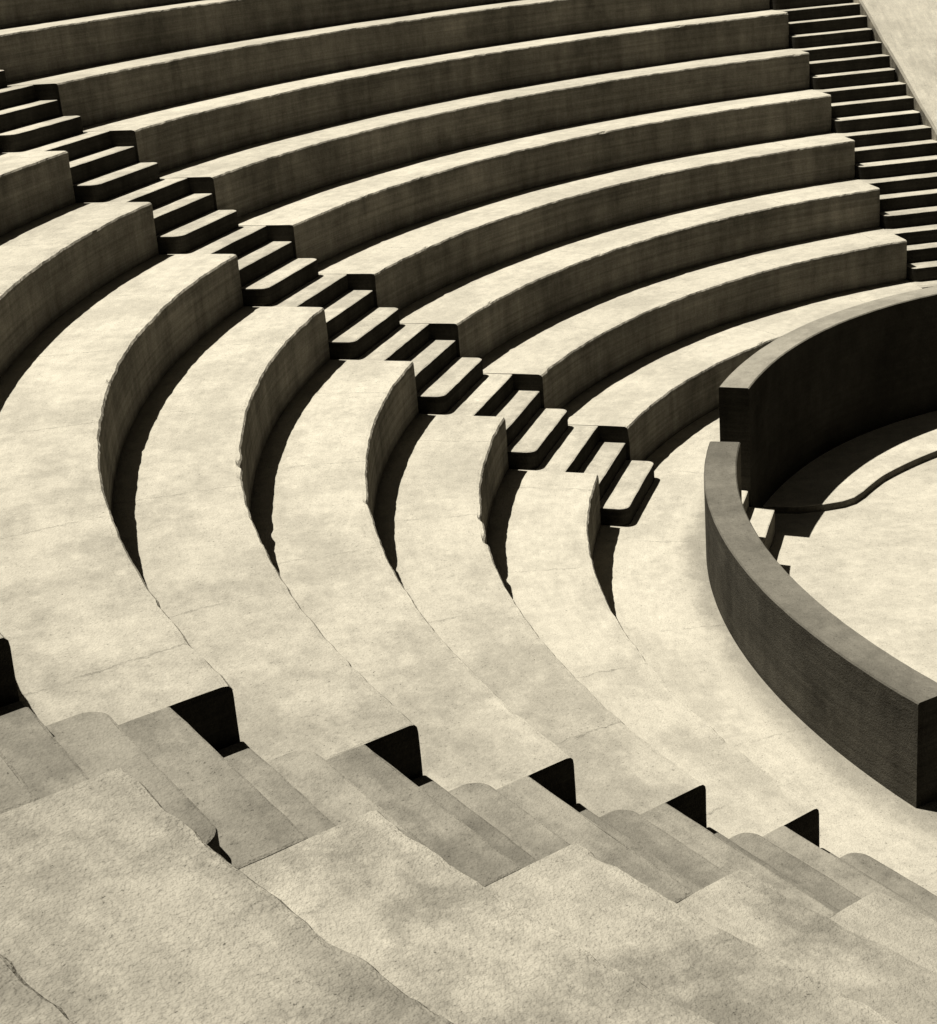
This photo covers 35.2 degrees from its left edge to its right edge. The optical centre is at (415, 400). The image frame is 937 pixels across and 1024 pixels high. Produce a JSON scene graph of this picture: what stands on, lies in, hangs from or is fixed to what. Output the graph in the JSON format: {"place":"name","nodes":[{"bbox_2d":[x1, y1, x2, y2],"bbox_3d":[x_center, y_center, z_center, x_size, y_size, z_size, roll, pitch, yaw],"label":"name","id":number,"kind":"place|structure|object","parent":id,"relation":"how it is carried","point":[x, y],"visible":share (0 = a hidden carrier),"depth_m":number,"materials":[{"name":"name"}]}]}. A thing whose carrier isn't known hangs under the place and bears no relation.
{"place":"outdoors","nodes":[
{"label":"outdoors","id":0,"kind":"place"},
{"bbox_2d":[593,408,936,895],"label":"walkway","id":1,"kind":"structure","parent":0,"point":[650,566],"depth_m":9.56,"materials":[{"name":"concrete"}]},
{"bbox_2d":[0,70,653,525],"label":"concrete staircase","id":2,"kind":"structure","parent":1,"relation":"on","point":[362,326],"depth_m":12.65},
{"bbox_2d":[0,701,936,921],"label":"concrete staircase","id":3,"kind":"structure","parent":1,"relation":"on","point":[239,805],"depth_m":5.17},
{"bbox_2d":[486,280,921,846],"bbox_3d":[4.097,1.429,9.169,6.986,0.509,14.164,-10,19,-14],"label":"concrete bench tier","id":4,"kind":"object","parent":1,"relation":"on","point":[543,529],"visible":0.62,"depth_m":10.34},
{"bbox_2d":[374,227,936,972],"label":"concrete bench tier","id":5,"kind":"object","parent":4,"relation":"on","point":[442,479],"visible":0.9,"depth_m":10.33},
{"bbox_2d":[250,178,936,1023],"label":"concrete bench tier","id":6,"kind":"object","parent":5,"relation":"on","point":[340,428],"visible":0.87,"depth_m":9.02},
{"bbox_2d":[112,132,896,1023],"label":"concrete bench tier","id":7,"kind":"object","parent":6,"relation":"on","point":[220,398],"visible":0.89,"depth_m":7.76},
{"bbox_2d":[0,89,830,1023],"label":"concrete bench tier","id":8,"kind":"object","parent":7,"relation":"on","point":[86,625],"visible":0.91,"depth_m":6.41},
{"bbox_2d":[0,48,808,1023],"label":"concrete bench tier","id":9,"kind":"object","parent":8,"relation":"on","point":[124,898],"visible":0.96,"depth_m":3.60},
{"bbox_2d":[0,10,788,1023],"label":"concrete bench tier","id":10,"kind":"object","parent":9,"relation":"on","point":[34,186],"visible":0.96,"depth_m":16.13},
{"bbox_2d":[7,0,769,127],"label":"concrete bench tier","id":11,"kind":"object","parent":10,"relation":"on","point":[93,95],"visible":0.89,"depth_m":16.86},
{"bbox_2d":[0,0,515,82],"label":"concrete bench tier","id":12,"kind":"object","parent":11,"relation":"on","point":[30,51],"visible":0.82,"depth_m":15.98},
{"bbox_2d":[0,0,198,28],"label":"concrete bench tier","id":13,"kind":"object","parent":12,"relation":"on","point":[14,13],"visible":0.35,"depth_m":15.59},
{"bbox_2d":[742,490,774,551],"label":"orchestra steps","id":14,"kind":"structure","parent":1,"relation":"on","point":[762,520],"depth_m":12.07,"materials":[{"name":"concrete"}]},
{"bbox_2d":[704,441,936,807],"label":"curved parapet wall","id":15,"kind":"structure","parent":1,"relation":"on","point":[862,703],"depth_m":8.62,"materials":[{"name":"concrete"}]},
{"bbox_2d":[719,286,936,507],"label":"curved stage wall","id":16,"kind":"structure","parent":1,"relation":"on","point":[792,403],"depth_m":13.57,"materials":[{"name":"concrete"}]},
{"bbox_2d":[769,0,936,288],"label":"concrete staircase","id":17,"kind":"structure","parent":1,"relation":"on","point":[875,116],"depth_m":18.02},
{"bbox_2d":[770,457,936,681],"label":"orchestra floor","id":18,"kind":"structure","parent":0,"point":[865,567],"depth_m":11.66,"materials":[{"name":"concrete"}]},
{"bbox_2d":[763,411,936,513],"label":"orchestra kerb","id":19,"kind":"structure","parent":18,"relation":"on","point":[852,471],"depth_m":13.35,"materials":[{"name":"concrete"}]},
{"bbox_3d":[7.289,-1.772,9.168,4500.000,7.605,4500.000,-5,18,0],"label":"ground","id":20,"kind":"structure","parent":0,"visible":0},
{"bbox_2d":[851,0,936,140],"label":"sloping flank wall","id":21,"kind":"structure","parent":20,"relation":"on","point":[905,32],"depth_m":18.86,"materials":[{"name":"concrete"}]}
]}

